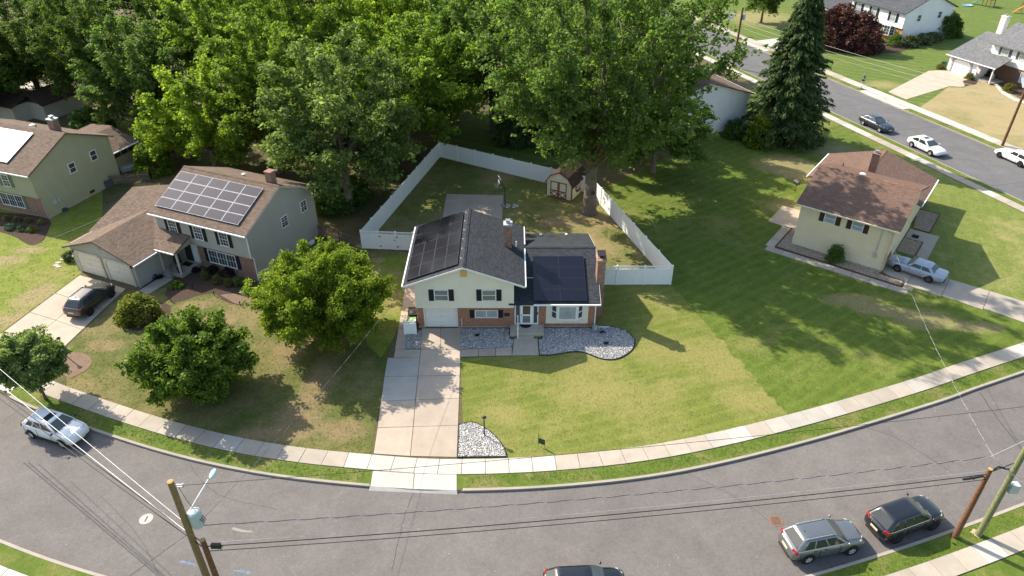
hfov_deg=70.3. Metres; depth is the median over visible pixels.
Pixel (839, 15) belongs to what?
purple tree
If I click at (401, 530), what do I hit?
road crack
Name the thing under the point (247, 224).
grey house
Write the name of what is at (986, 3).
playset
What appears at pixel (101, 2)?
woodland tree
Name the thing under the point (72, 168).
window
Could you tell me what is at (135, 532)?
road crack
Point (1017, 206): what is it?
sidewalk
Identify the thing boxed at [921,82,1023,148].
lawn
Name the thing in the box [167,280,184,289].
iris clump
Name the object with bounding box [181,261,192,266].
door mat
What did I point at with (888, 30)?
bow window
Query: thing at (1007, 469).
overhead wire
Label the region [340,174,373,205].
undergrowth bush
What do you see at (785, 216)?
garden path
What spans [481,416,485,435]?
lamp post
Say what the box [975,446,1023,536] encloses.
utility pole
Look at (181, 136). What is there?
woodland tree
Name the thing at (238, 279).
ball shrub
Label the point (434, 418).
driveway
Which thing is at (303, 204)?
window
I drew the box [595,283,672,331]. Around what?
lawn
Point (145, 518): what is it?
manhole cover
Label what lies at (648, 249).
vinyl fence
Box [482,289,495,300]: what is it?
window
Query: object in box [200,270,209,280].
ball shrub
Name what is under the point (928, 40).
ornamental grass
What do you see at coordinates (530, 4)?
woodland tree
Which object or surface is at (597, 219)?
worn patch
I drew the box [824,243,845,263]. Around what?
juniper shrub
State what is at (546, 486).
kerb
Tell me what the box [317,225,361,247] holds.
wooden fence
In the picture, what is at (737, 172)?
lawn
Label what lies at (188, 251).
front door
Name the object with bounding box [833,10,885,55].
purple tree
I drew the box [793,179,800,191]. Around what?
bird box
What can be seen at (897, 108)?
kerb
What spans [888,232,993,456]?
overhead wire
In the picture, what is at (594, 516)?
overhead wire
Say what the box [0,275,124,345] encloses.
driveway
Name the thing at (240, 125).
woodland tree
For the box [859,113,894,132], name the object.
parked car
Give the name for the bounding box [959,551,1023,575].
lawn
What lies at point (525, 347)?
front walk
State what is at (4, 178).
window
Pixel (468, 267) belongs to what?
split level house
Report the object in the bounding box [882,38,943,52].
mulch bed
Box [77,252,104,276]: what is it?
garage door
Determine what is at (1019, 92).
mulch bed
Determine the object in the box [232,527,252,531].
paint mark
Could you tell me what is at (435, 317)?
garage door
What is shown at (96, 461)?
overhead wire
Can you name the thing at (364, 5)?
woodland tree
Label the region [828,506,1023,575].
grass
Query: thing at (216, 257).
window
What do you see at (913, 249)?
gravel bed
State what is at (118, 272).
garage door
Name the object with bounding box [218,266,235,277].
barberry
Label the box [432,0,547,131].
woodland tree
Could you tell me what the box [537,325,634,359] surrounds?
gravel bed
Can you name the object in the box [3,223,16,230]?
shrub
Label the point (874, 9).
window
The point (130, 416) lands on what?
sidewalk
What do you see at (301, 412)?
overhead wire
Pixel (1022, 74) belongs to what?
window
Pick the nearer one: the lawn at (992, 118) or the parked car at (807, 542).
the parked car at (807, 542)
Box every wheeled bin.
[407,317,415,322]
[408,309,417,324]
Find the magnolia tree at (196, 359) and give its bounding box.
[113,303,259,407]
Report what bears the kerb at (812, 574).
on the road at (39, 512)
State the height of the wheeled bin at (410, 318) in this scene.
1.090 m
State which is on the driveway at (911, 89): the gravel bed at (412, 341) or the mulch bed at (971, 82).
the mulch bed at (971, 82)
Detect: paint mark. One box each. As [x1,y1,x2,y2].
[179,560,195,565]
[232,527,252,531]
[233,570,250,573]
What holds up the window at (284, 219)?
in the grey house at (247, 224)
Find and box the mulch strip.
[140,276,158,288]
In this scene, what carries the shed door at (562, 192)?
in the garden shed
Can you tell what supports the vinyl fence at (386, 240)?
on the block at (254, 162)
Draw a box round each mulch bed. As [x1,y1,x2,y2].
[0,212,50,244]
[63,352,90,377]
[125,302,169,330]
[165,272,260,305]
[221,294,251,304]
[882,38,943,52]
[963,79,976,85]
[999,82,1023,98]
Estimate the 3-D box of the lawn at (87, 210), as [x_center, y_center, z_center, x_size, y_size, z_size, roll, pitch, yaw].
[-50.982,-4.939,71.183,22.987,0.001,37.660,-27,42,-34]
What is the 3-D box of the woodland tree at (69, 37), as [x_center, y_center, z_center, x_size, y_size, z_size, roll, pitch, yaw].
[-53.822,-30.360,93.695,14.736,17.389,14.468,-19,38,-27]
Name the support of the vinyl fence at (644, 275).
on the lawn at (628, 308)
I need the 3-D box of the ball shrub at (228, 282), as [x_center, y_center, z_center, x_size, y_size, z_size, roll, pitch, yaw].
[-24.939,-0.527,63.944,0.884,0.888,0.904,0,34,0]
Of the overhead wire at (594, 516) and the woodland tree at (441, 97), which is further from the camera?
the woodland tree at (441, 97)
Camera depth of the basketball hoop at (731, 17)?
131.91 m
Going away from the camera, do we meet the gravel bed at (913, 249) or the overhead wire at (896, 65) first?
the gravel bed at (913, 249)
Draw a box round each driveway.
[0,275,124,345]
[0,383,13,393]
[369,471,456,493]
[374,285,460,456]
[740,38,788,50]
[861,70,968,108]
[883,265,1023,321]
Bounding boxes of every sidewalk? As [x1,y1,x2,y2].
[0,526,1023,575]
[39,342,1023,474]
[690,14,1023,149]
[696,52,1023,211]
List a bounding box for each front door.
[184,244,194,260]
[521,305,532,323]
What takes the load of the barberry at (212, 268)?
on the mulch bed at (188, 280)
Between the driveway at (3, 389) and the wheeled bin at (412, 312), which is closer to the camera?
the driveway at (3, 389)
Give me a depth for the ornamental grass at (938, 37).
128.33 m
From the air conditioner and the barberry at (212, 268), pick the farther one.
the air conditioner
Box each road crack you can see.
[100,495,157,571]
[188,461,276,509]
[392,493,413,568]
[864,426,953,473]
[979,392,1020,447]
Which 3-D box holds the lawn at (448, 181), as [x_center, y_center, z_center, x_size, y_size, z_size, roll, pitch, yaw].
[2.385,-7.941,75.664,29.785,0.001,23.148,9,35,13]
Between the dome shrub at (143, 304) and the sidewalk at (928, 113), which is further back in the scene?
the sidewalk at (928, 113)
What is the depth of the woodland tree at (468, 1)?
111.16 m
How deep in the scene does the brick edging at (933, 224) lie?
73.16 m
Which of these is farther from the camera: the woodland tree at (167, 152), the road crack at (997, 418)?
the woodland tree at (167, 152)
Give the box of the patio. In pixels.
[443,194,502,218]
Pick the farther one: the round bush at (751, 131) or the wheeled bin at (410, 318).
the round bush at (751, 131)
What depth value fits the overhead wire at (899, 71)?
95.71 m
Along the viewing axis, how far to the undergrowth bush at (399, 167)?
82.80 m
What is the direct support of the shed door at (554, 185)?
in the garden shed
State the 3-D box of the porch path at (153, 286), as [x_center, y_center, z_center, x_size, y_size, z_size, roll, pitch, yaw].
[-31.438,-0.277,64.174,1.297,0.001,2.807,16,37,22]
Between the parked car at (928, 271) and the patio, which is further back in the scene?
the patio
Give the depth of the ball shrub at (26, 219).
73.56 m
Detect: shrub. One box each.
[2,215,9,220]
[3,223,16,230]
[12,215,21,221]
[16,224,28,231]
[24,217,32,222]
[24,225,38,232]
[36,219,44,224]
[61,250,73,262]
[111,291,165,328]
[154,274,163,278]
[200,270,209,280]
[212,275,220,284]
[224,277,232,286]
[234,275,244,288]
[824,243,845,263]
[936,63,944,69]
[963,72,974,79]
[1002,83,1017,92]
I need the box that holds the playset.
[971,0,995,6]
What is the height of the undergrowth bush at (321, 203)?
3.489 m
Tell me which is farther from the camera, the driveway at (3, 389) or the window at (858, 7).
the window at (858, 7)
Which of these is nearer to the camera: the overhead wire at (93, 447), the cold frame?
the overhead wire at (93, 447)
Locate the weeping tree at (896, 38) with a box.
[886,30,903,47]
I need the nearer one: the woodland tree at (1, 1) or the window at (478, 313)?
the window at (478, 313)
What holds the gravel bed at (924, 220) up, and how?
on the lawn at (948, 247)
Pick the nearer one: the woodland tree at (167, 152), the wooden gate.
the wooden gate
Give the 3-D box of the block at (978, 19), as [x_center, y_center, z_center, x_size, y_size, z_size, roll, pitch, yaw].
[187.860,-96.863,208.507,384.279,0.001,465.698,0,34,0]
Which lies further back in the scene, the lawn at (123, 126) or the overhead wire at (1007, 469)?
the lawn at (123, 126)
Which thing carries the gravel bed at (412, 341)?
on the block at (254, 162)
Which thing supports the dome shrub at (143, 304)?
on the mulch bed at (165, 306)
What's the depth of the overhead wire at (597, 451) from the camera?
34.52 m
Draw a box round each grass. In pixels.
[0,217,100,327]
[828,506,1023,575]
[900,34,920,47]
[916,33,934,45]
[925,31,944,42]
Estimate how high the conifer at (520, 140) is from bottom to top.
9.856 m
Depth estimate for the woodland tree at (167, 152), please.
83.67 m
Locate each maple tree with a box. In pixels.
[239,235,396,354]
[457,0,769,216]
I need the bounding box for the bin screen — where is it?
[402,319,416,334]
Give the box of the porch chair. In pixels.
[173,254,182,267]
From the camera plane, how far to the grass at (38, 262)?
67.02 m
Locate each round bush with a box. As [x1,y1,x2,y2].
[67,105,119,129]
[131,142,175,178]
[721,117,743,139]
[741,111,776,149]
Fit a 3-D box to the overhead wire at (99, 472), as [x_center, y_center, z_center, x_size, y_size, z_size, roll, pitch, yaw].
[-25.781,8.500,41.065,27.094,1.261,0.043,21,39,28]
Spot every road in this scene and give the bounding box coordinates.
[0,374,1023,575]
[626,0,1023,200]
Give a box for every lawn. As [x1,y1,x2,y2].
[0,191,101,332]
[66,235,408,453]
[116,121,149,145]
[350,255,407,356]
[379,157,654,279]
[444,113,562,164]
[461,286,786,458]
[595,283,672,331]
[603,89,1023,414]
[900,157,1023,300]
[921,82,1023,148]
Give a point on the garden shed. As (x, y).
(564, 183)
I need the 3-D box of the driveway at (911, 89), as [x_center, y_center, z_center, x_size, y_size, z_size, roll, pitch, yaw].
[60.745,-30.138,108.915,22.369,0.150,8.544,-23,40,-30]
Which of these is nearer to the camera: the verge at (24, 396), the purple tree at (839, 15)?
the verge at (24, 396)
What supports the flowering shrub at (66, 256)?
on the lawn at (87, 210)
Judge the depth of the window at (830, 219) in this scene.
66.84 m
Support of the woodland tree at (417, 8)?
on the block at (254, 162)
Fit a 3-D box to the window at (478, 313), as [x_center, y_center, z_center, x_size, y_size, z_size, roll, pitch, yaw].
[-2.050,2.082,58.260,1.860,0.760,0.090,0,34,0]
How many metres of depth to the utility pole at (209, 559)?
34.48 m
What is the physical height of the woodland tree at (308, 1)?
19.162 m
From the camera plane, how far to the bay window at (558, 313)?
57.83 m
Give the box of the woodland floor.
[283,126,432,245]
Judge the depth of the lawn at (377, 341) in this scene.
61.65 m
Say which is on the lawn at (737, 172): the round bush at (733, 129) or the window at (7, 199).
the round bush at (733, 129)
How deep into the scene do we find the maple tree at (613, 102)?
64.31 m
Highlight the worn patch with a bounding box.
[571,207,615,230]
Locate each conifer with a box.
[490,112,535,150]
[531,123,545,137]
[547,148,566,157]
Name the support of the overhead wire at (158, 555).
attached to the utility pole at (193, 518)
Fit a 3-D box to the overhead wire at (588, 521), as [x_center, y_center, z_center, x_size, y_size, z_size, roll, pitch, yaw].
[5.700,11.424,36.888,40.351,1.166,0.036,-4,34,-6]
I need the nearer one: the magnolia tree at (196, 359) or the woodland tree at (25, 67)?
the magnolia tree at (196, 359)
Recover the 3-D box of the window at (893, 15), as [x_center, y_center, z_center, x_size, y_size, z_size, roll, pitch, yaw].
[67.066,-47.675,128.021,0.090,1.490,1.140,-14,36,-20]
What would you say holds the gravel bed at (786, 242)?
on the lawn at (737, 172)
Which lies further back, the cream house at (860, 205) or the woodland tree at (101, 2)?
the woodland tree at (101, 2)
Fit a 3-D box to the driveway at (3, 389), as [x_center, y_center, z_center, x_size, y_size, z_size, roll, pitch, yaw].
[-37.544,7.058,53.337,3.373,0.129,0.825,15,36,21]
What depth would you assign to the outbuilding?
96.80 m
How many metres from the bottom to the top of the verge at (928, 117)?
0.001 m
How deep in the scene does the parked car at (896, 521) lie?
41.95 m
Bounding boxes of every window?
[0,174,11,187]
[0,192,25,208]
[67,161,76,173]
[89,149,98,161]
[167,220,177,231]
[192,226,203,240]
[207,249,237,268]
[217,232,229,247]
[280,214,288,228]
[300,199,307,212]
[434,289,448,300]
[475,310,497,317]
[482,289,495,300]
[550,306,583,320]
[823,213,836,224]
[850,221,864,232]
[855,2,861,10]
[871,7,877,15]
[880,22,895,35]
[889,12,896,21]
[1000,48,1009,56]
[1018,53,1023,61]
[1018,72,1023,82]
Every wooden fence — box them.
[107,171,150,184]
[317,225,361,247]
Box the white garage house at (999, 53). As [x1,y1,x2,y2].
[946,14,1023,87]
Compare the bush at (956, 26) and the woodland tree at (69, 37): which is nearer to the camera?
the woodland tree at (69, 37)
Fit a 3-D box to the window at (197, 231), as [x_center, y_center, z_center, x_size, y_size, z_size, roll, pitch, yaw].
[-27.670,-4.831,64.110,1.000,1.390,0.090,13,36,19]
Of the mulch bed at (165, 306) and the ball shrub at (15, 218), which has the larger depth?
the ball shrub at (15, 218)
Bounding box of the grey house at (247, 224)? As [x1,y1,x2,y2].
[62,165,318,286]
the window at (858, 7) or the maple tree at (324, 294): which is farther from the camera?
the window at (858, 7)
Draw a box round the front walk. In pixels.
[461,338,538,356]
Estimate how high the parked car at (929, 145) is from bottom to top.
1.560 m
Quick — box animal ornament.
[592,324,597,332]
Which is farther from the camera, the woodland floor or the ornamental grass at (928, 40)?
the ornamental grass at (928, 40)
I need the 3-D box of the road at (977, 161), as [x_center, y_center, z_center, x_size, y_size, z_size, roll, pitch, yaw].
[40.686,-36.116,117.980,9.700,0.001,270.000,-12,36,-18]
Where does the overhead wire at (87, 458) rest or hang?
attached to the utility pole at (193, 518)
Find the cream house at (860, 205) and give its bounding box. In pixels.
[792,149,938,270]
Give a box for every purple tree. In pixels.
[820,2,857,51]
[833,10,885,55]
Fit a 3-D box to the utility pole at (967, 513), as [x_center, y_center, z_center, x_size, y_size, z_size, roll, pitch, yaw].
[25.607,12.111,40.676,2.437,5.815,0.393,-4,34,-7]
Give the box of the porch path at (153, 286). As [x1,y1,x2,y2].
[139,276,172,294]
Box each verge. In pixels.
[0,506,1023,575]
[8,357,1023,488]
[694,20,1003,148]
[697,51,1023,205]
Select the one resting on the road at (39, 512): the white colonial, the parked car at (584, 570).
the parked car at (584, 570)
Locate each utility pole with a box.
[167,468,216,575]
[200,538,222,575]
[732,7,745,66]
[952,466,1009,538]
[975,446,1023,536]
[1001,78,1023,145]
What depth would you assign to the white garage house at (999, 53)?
110.54 m
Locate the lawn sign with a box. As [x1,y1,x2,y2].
[538,433,544,445]
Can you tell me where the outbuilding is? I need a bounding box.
[0,80,85,120]
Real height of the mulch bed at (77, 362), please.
0.001 m
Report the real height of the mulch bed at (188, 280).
0.001 m
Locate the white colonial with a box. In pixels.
[824,0,958,40]
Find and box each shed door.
[550,180,558,196]
[558,182,566,198]
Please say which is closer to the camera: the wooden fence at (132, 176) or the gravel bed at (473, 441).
the gravel bed at (473, 441)
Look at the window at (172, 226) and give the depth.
65.03 m
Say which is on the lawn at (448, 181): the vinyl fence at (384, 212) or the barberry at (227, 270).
the vinyl fence at (384, 212)
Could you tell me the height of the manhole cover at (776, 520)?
0.016 m
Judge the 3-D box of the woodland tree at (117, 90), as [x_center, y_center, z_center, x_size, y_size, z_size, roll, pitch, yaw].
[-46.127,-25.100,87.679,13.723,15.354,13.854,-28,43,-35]
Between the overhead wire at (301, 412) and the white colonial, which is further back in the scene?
the white colonial
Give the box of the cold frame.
[120,163,136,172]
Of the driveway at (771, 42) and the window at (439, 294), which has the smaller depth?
the window at (439, 294)
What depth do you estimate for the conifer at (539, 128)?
91.58 m
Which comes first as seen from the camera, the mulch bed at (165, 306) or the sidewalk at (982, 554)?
the sidewalk at (982, 554)
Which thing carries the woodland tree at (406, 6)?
on the block at (254, 162)
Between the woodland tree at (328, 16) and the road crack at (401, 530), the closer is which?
the road crack at (401, 530)
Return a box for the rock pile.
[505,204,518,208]
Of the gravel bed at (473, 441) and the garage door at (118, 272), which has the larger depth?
the garage door at (118, 272)
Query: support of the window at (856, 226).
in the cream house at (860, 205)
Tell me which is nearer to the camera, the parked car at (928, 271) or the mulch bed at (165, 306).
the mulch bed at (165, 306)
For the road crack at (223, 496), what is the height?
0.001 m
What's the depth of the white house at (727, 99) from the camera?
91.28 m
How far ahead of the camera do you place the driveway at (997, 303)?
62.91 m
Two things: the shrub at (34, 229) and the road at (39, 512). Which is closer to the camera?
the road at (39, 512)
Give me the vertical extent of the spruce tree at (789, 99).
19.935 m
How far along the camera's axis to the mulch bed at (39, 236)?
72.64 m
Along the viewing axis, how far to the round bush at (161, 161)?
82.26 m
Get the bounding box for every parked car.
[20,407,90,448]
[62,282,115,317]
[543,561,624,575]
[778,514,864,563]
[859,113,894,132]
[864,493,943,543]
[887,254,948,282]
[907,135,946,155]
[994,148,1023,166]
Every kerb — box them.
[0,370,1023,491]
[0,502,1023,575]
[694,22,996,148]
[702,51,1023,201]
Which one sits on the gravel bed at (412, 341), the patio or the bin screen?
the bin screen
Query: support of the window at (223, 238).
in the grey house at (247, 224)
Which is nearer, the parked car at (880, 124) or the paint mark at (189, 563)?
the paint mark at (189, 563)
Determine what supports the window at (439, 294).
in the split level house at (468, 267)
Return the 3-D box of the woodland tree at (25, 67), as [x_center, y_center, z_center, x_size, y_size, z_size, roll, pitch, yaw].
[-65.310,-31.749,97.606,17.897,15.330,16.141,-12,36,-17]
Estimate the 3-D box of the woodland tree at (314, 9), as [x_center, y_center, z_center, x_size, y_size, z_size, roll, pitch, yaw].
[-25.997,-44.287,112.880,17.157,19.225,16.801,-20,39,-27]
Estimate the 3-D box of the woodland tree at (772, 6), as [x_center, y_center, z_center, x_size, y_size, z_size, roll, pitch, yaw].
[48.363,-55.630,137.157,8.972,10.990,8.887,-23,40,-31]
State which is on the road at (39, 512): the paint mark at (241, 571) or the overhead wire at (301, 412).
the paint mark at (241, 571)
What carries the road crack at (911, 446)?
on the road at (39, 512)
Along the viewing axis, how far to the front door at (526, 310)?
58.21 m
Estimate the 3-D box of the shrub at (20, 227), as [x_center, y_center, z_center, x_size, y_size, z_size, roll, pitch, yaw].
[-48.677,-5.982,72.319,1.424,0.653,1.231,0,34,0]
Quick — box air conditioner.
[103,178,113,188]
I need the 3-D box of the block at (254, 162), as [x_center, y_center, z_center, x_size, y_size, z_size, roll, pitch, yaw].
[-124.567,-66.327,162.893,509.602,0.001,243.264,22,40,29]
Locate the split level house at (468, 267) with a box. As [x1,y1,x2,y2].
[401,208,606,338]
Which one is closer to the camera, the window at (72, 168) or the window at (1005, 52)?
the window at (72, 168)
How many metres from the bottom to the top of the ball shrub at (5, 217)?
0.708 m
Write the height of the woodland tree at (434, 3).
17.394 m
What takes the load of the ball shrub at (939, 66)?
on the block at (978, 19)
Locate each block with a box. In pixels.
[0,0,1023,489]
[670,0,1023,148]
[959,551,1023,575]
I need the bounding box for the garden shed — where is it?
[544,160,585,200]
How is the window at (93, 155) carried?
in the olive house at (52, 168)
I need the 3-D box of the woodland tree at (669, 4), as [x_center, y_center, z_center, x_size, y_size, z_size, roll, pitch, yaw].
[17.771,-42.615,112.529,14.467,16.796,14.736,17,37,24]
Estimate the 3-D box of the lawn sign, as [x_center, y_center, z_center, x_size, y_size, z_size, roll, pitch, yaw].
[1.948,10.038,47.787,0.498,1.150,0.031,17,37,23]
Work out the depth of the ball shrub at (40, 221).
73.21 m
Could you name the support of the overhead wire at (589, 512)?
attached to the utility pole at (967, 513)
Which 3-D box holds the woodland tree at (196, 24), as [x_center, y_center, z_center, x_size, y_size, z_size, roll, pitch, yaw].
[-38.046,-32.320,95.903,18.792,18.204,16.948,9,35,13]
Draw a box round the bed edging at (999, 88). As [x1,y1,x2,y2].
[994,84,1023,102]
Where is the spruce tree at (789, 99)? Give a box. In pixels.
[739,0,835,151]
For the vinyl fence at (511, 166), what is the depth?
83.43 m
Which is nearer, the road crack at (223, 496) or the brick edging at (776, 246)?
the road crack at (223, 496)
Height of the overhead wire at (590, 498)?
1.143 m
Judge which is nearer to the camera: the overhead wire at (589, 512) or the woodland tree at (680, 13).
the overhead wire at (589, 512)
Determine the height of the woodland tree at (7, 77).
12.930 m
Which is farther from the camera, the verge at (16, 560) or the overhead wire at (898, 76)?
the overhead wire at (898, 76)
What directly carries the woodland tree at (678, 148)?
on the lawn at (737, 172)
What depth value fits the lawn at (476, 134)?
90.73 m
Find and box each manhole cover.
[139,513,152,524]
[769,515,782,526]
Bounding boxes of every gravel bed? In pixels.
[404,330,421,348]
[457,422,506,457]
[460,328,513,348]
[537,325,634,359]
[777,229,902,284]
[897,238,921,254]
[914,210,938,231]
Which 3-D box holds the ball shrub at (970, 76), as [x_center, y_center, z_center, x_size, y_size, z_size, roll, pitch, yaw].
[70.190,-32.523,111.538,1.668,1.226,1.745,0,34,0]
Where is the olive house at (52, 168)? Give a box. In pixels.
[0,115,138,217]
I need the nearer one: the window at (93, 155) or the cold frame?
the window at (93, 155)
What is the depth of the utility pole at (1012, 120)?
88.01 m
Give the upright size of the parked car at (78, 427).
1.640 m
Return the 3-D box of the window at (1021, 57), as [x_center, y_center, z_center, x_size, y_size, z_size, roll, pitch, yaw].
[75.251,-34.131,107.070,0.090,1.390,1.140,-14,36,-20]
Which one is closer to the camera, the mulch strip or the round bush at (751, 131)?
the mulch strip
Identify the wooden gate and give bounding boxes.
[882,250,891,271]
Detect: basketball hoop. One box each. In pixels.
[494,175,508,207]
[724,14,733,32]
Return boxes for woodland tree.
[0,0,11,29]
[0,0,89,94]
[0,30,43,91]
[14,0,111,50]
[24,0,153,108]
[66,8,185,137]
[100,0,181,21]
[113,0,216,78]
[128,54,261,166]
[136,101,195,159]
[155,0,284,87]
[172,10,328,174]
[211,0,319,38]
[229,0,372,119]
[242,19,434,212]
[302,0,393,31]
[303,0,435,89]
[321,9,490,160]
[380,0,470,24]
[381,0,486,89]
[407,0,499,125]
[425,0,512,30]
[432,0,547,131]
[487,5,579,135]
[525,0,600,53]
[584,1,694,77]
[590,0,675,21]
[615,87,720,173]
[743,0,784,22]
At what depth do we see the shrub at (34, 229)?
72.04 m
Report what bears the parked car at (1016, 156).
on the road at (977, 161)
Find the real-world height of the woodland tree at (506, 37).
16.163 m
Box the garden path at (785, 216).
[765,206,938,293]
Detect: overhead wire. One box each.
[0,369,180,519]
[0,385,184,529]
[0,393,199,540]
[0,399,201,546]
[130,534,186,575]
[191,406,1023,484]
[204,457,988,525]
[205,286,404,516]
[208,474,985,546]
[211,479,985,550]
[212,470,987,542]
[740,27,1016,106]
[743,23,1017,101]
[745,19,1019,96]
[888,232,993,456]
[993,457,1023,483]
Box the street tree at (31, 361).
[0,323,73,399]
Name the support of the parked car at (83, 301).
on the driveway at (65, 328)
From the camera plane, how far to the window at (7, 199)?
74.81 m
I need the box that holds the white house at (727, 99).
[663,55,754,137]
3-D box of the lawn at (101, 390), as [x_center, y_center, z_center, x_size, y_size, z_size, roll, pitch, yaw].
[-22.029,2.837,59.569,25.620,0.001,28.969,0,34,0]
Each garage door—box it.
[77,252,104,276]
[106,261,133,284]
[425,308,457,326]
[951,59,969,75]
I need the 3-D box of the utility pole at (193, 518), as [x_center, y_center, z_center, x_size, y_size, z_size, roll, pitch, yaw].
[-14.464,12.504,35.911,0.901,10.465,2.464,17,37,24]
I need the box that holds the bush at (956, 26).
[937,10,964,39]
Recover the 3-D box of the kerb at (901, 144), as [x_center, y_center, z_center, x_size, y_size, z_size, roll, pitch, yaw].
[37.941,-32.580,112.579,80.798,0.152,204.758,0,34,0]
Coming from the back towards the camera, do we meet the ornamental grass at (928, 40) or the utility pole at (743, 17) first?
the ornamental grass at (928, 40)
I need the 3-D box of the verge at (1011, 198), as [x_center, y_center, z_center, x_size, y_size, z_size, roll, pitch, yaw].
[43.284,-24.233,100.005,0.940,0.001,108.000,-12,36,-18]
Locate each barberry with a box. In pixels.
[191,266,200,272]
[205,264,218,274]
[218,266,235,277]
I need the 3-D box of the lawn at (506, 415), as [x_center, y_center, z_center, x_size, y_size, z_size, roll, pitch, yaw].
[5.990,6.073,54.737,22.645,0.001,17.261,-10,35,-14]
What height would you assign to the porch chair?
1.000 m
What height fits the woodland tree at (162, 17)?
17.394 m
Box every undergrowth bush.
[314,185,357,217]
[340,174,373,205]
[371,154,400,179]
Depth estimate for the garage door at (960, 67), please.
113.15 m
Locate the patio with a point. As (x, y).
(485, 204)
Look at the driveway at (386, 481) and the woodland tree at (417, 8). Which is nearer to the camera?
the driveway at (386, 481)
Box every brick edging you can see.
[775,228,903,286]
[914,208,939,232]
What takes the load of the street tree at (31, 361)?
on the verge at (24, 396)
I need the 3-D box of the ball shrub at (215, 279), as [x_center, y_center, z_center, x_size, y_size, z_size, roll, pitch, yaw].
[-26.144,-0.749,64.253,0.871,0.916,0.864,-17,37,-24]
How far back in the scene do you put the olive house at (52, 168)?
74.90 m
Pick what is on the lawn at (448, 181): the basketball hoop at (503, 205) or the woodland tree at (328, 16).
the basketball hoop at (503, 205)
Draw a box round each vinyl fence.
[359,230,412,249]
[360,141,439,247]
[439,142,584,191]
[597,183,673,283]
[604,265,673,284]
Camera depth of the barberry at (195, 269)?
65.80 m
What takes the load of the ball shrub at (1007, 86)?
on the mulch bed at (1019, 92)

